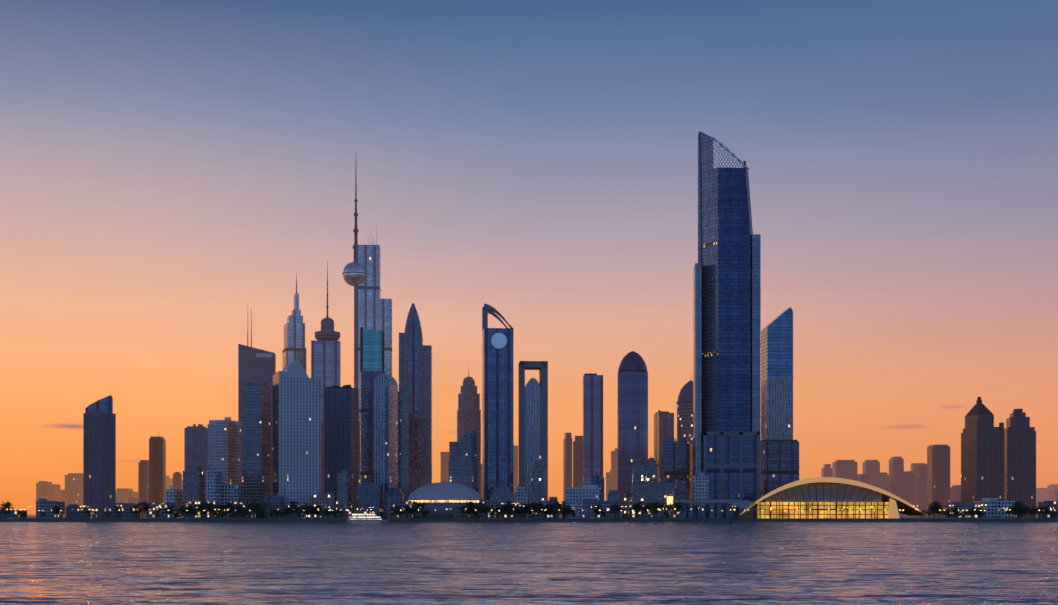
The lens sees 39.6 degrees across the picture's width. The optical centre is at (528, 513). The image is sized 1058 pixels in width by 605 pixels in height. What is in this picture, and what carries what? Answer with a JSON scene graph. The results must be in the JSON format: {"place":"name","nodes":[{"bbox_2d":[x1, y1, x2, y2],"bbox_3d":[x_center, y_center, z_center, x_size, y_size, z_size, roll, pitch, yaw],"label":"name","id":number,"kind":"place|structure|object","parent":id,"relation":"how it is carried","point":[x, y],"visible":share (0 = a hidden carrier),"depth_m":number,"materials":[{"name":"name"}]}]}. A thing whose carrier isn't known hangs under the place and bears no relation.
{"place":"outdoors","nodes":[
{"label":"outdoors","id":0,"kind":"place"},
{"bbox_2d":[138,460,148,516],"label":"tower","id":1,"kind":"structure","parent":0,"point":[143,480],"depth_m":2320.98,"materials":[{"name":"brown concrete"}]},
{"bbox_2d":[149,431,165,502],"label":"tower","id":2,"kind":"structure","parent":0,"point":[157,469],"depth_m":2068.10,"materials":[{"name":"concrete"}]},
{"bbox_2d":[173,472,181,489],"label":"tower","id":3,"kind":"structure","parent":0,"point":[177,480],"depth_m":2528.04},
{"bbox_2d":[283,273,305,370],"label":"skyscraper","id":4,"kind":"structure","parent":0,"point":[294,349],"depth_m":2014.43,"materials":[{"name":"glass"}]},
{"bbox_2d":[398,390,408,500],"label":"grey tower","id":5,"kind":"structure","parent":0,"point":[403,439],"depth_m":1594.94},
{"bbox_2d":[0,522,1057,604],"bbox_3d":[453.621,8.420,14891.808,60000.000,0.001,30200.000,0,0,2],"label":"sea water","id":6,"kind":"structure","parent":0,"point":[528,563],"depth_m":247.30,"materials":[{"name":"blue liquid"}]},
{"bbox_2d":[346,512,387,521],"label":"boat","id":7,"kind":"object","parent":6,"relation":"on","point":[369,517],"visible":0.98,"depth_m":1437.74,"materials":[{"name":"white"}]},
{"bbox_2d":[0,518,1057,521],"bbox_3d":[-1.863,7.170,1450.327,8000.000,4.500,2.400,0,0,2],"label":"shoreline","id":8,"kind":"structure","parent":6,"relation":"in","point":[503,520],"depth_m":1449.28,"materials":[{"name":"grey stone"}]},
{"bbox_2d":[0,0,1057,513],"label":"sky","id":9,"kind":"structure","parent":0,"point":[170,170],"materials":[{"name":"orange"}]},
{"bbox_2d":[27,514,1037,518],"bbox_3d":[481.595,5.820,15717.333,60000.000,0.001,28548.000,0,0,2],"label":"city ground","id":10,"kind":"structure","parent":0,"point":[31,515],"depth_m":2122.46,"materials":[{"name":"grey"}]},
{"bbox_2d":[0,501,62,517],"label":"trees","id":11,"kind":"object","parent":10,"relation":"on","point":[7,505],"visible":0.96,"depth_m":1487.64,"materials":[{"name":"green plant"}]},
{"bbox_2d":[36,481,82,505],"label":"district","id":12,"kind":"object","parent":10,"relation":"on","point":[49,491],"visible":0.44,"depth_m":3272.67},
{"bbox_2d":[83,395,115,517],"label":"skyscraper","id":13,"kind":"structure","parent":10,"relation":"on","point":[99,454],"depth_m":1666.56,"materials":[{"name":"glass"}]},
{"bbox_2d":[84,500,175,517],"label":"trees","id":14,"kind":"object","parent":10,"relation":"on","point":[145,508],"visible":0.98,"depth_m":1483.47,"materials":[{"name":"green plant"}]},
{"bbox_2d":[166,475,182,489],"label":"district","id":15,"kind":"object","parent":10,"relation":"on","point":[169,482],"depth_m":4684.11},
{"bbox_2d":[184,424,206,500],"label":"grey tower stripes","id":16,"kind":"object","parent":10,"relation":"on","point":[195,445],"visible":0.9,"depth_m":1763.62,"materials":[{"name":"grey concrete"}]},
{"bbox_2d":[207,417,241,487],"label":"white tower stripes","id":17,"kind":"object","parent":10,"relation":"on","point":[224,447],"visible":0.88,"depth_m":1714.17,"materials":[{"name":"white concrete"}]},
{"bbox_2d":[242,382,270,502],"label":"grey tower","id":18,"kind":"structure","parent":10,"relation":"on","point":[256,441],"depth_m":1630.81,"materials":[{"name":"grey concrete"}]},
{"bbox_2d":[238,312,275,494],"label":"skyscraper","id":19,"kind":"structure","parent":10,"relation":"on","point":[256,365],"depth_m":1912.02,"materials":[{"name":"grey glass"}]},
{"bbox_2d":[173,499,343,517],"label":"trees","id":20,"kind":"object","parent":10,"relation":"on","point":[209,508],"visible":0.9,"depth_m":1475.40,"materials":[{"name":"green plant"}]},
{"bbox_2d":[273,361,320,517],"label":"skyscraper","id":21,"kind":"structure","parent":10,"relation":"on","point":[296,427],"depth_m":1570.04,"materials":[{"name":"white concrete"}]},
{"bbox_2d":[311,261,340,491],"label":"tower","id":22,"kind":"structure","parent":10,"relation":"on","point":[326,357],"depth_m":1959.51,"materials":[{"name":"silver metal"}]},
{"bbox_2d":[324,385,358,509],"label":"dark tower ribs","id":23,"kind":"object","parent":10,"relation":"on","point":[341,428],"visible":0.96,"depth_m":1647.74,"materials":[{"name":"grey"}]},
{"bbox_2d":[342,169,391,484],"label":"skyscraper","id":24,"kind":"structure","parent":10,"relation":"on","point":[361,273],"depth_m":2006.72,"materials":[{"name":"glass"}]},
{"bbox_2d":[360,327,383,484],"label":"skyscraper","id":25,"kind":"structure","parent":10,"relation":"on","point":[371,355],"depth_m":1725.62,"materials":[{"name":"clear glass"}]},
{"bbox_2d":[373,373,397,517],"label":"skyscraper","id":26,"kind":"structure","parent":10,"relation":"on","point":[385,431],"depth_m":1615.78,"materials":[{"name":"blue glass"}]},
{"bbox_2d":[389,498,430,517],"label":"trees","id":27,"kind":"object","parent":10,"relation":"on","point":[415,509],"visible":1,"depth_m":1468.97,"materials":[{"name":"green plant"}]},
{"bbox_2d":[399,303,431,494],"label":"skyscraper","id":28,"kind":"structure","parent":10,"relation":"on","point":[415,366],"depth_m":1804.66,"materials":[{"name":"blue glass"}]},
{"bbox_2d":[407,481,481,517],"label":"domed building","id":29,"kind":"structure","parent":10,"relation":"on","point":[441,499],"depth_m":1510.55,"materials":[{"name":"white"}]},
{"bbox_2d":[166,460,724,517],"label":"low-rise buildings","id":30,"kind":"structure","parent":10,"relation":"on","point":[369,495],"depth_m":1557.77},
{"bbox_2d":[449,430,477,491],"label":"building","id":31,"kind":"structure","parent":10,"relation":"on","point":[463,466],"depth_m":1622.64,"materials":[{"name":"blue glass"}]},
{"bbox_2d":[457,373,480,495],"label":"art deco tower","id":32,"kind":"structure","parent":10,"relation":"on","point":[468,414],"depth_m":2003.54,"materials":[{"name":"brown concrete"}]},
{"bbox_2d":[482,304,512,499],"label":"skyscraper","id":33,"kind":"structure","parent":10,"relation":"on","point":[497,407],"depth_m":1680.84,"materials":[{"name":"blue glass"}]},
{"bbox_2d":[60,457,960,516],"bbox_3d":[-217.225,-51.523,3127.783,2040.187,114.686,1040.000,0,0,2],"label":"district","id":34,"kind":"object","parent":10,"relation":"on","point":[845,469],"visible":0.42,"depth_m":2879.55,"materials":[{"name":"concrete"}]},
{"bbox_2d":[458,498,575,517],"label":"trees","id":35,"kind":"object","parent":10,"relation":"on","point":[510,508],"visible":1,"depth_m":1465.27,"materials":[{"name":"green plant"}]},
{"bbox_2d":[7,505,1043,518],"bbox_3d":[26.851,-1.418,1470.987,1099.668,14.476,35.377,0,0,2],"label":"city lights","id":36,"kind":"object","parent":10,"relation":"on","point":[499,510],"visible":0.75,"depth_m":1466.58,"materials":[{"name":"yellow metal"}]},
{"bbox_2d":[0,499,1057,518],"bbox_3d":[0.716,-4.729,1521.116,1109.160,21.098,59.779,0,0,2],"label":"trees","id":37,"kind":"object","parent":10,"relation":"on","point":[46,506],"visible":0.46,"depth_m":1514.03,"materials":[{"name":"green plant"}]},
{"bbox_2d":[441,443,617,500],"bbox_3d":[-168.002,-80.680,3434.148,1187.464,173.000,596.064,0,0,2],"label":"district","id":38,"kind":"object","parent":10,"relation":"on","point":[612,479],"visible":0.02,"depth_m":3237.56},
{"bbox_2d":[519,361,547,517],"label":"skyscraper","id":39,"kind":"structure","parent":10,"relation":"on","point":[533,419],"depth_m":1690.88,"materials":[{"name":"blue glass"}]},
{"bbox_2d":[65,487,1057,515],"bbox_3d":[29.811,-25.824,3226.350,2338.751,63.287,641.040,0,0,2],"label":"district","id":40,"kind":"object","parent":10,"relation":"on","point":[125,495],"visible":0.02,"depth_m":3261.62,"materials":[{"name":"concrete"}]},
{"bbox_2d":[563,433,571,500],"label":"slim tower","id":41,"kind":"structure","parent":10,"relation":"on","point":[567,460],"depth_m":2398.30,"materials":[{"name":"concrete"}]},
{"bbox_2d":[573,436,582,486],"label":"slim tower","id":42,"kind":"structure","parent":10,"relation":"on","point":[578,462],"depth_m":2297.67,"materials":[{"name":"brown concrete"}]},
{"bbox_2d":[564,485,600,517],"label":"low-rise building","id":43,"kind":"structure","parent":10,"relation":"on","point":[576,497],"depth_m":1517.77,"materials":[{"name":"white concrete"}]},
{"bbox_2d":[618,351,647,517],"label":"skyscraper","id":44,"kind":"structure","parent":10,"relation":"on","point":[632,407],"depth_m":1798.35,"materials":[{"name":"blue glass"}]},
{"bbox_2d":[591,501,684,517],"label":"trees","id":45,"kind":"object","parent":10,"relation":"on","point":[638,507],"visible":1,"depth_m":1463.06,"materials":[{"name":"green plant"}]},
{"bbox_2d":[631,454,673,517],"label":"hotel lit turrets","id":46,"kind":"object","parent":10,"relation":"on","point":[647,487],"visible":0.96,"depth_m":1525.27,"materials":[{"name":"grey concrete"}]},
{"bbox_2d":[654,410,673,481],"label":"skyscraper","id":47,"kind":"structure","parent":10,"relation":"on","point":[663,425],"depth_m":1944.06,"materials":[{"name":"grey"}]},
{"bbox_2d":[693,131,760,517],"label":"skyscraper","id":48,"kind":"structure","parent":10,"relation":"on","point":[727,363],"depth_m":1634.19,"materials":[{"name":"blue glass"}]},
{"bbox_2d":[761,307,798,497],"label":"skyscraper","id":49,"kind":"structure","parent":10,"relation":"on","point":[779,456],"depth_m":1689.72,"materials":[{"name":"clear glass"}]},
{"bbox_2d":[672,477,926,517],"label":"arched building","id":50,"kind":"structure","parent":10,"relation":"on","point":[825,497],"depth_m":1499.25,"materials":[{"name":"beige"}]},
{"bbox_2d":[821,463,926,516],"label":"district","id":51,"kind":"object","parent":10,"relation":"on","point":[898,487],"visible":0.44,"depth_m":2690.15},
{"bbox_2d":[917,501,985,518],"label":"trees","id":52,"kind":"object","parent":10,"relation":"on","point":[935,507],"visible":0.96,"depth_m":1454.01,"materials":[{"name":"green plant"}]},
{"bbox_2d":[961,397,1003,503],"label":"skyscraper","id":53,"kind":"structure","parent":10,"relation":"on","point":[982,456],"depth_m":1743.33,"materials":[{"name":"stone"}]},
{"bbox_2d":[973,498,1014,518],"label":"building","id":54,"kind":"structure","parent":10,"relation":"on","point":[993,508],"depth_m":1483.57,"materials":[{"name":"white concrete"}]},
{"bbox_2d":[1004,409,1035,517],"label":"skyscraper","id":55,"kind":"structure","parent":10,"relation":"on","point":[1019,458],"depth_m":1760.62,"materials":[{"name":"stone"}]},
{"bbox_2d":[1006,500,1057,518],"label":"trees","id":56,"kind":"object","parent":10,"relation":"on","point":[1018,506],"visible":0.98,"depth_m":1447.78,"materials":[{"name":"green plant"}]},
{"bbox_2d":[1036,484,1057,514],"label":"district","id":57,"kind":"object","parent":10,"relation":"on","point":[1041,494],"visible":0.06,"depth_m":4377.72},
{"bbox_2d":[583,373,602,484],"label":"skyscraper","id":58,"kind":"structure","parent":0,"point":[592,424],"depth_m":1896.93,"materials":[{"name":"blue glass"}]},
{"bbox_2d":[664,438,689,504],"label":"dark block","id":59,"kind":"structure","parent":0,"point":[676,460],"depth_m":1714.54,"materials":[{"name":"blue glass"}]},
{"bbox_2d":[676,380,692,443],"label":"skyscraper","id":60,"kind":"structure","parent":0,"point":[684,402],"depth_m":1946.42,"materials":[{"name":"blue glass"}]},
{"bbox_2d":[690,443,692,504],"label":"building","id":61,"kind":"structure","parent":0,"point":[691,471],"depth_m":1739.70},
{"bbox_2d":[927,445,949,516],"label":"tower","id":62,"kind":"structure","parent":0,"point":[938,473],"depth_m":2278.44,"materials":[{"name":"stone"}]}
]}

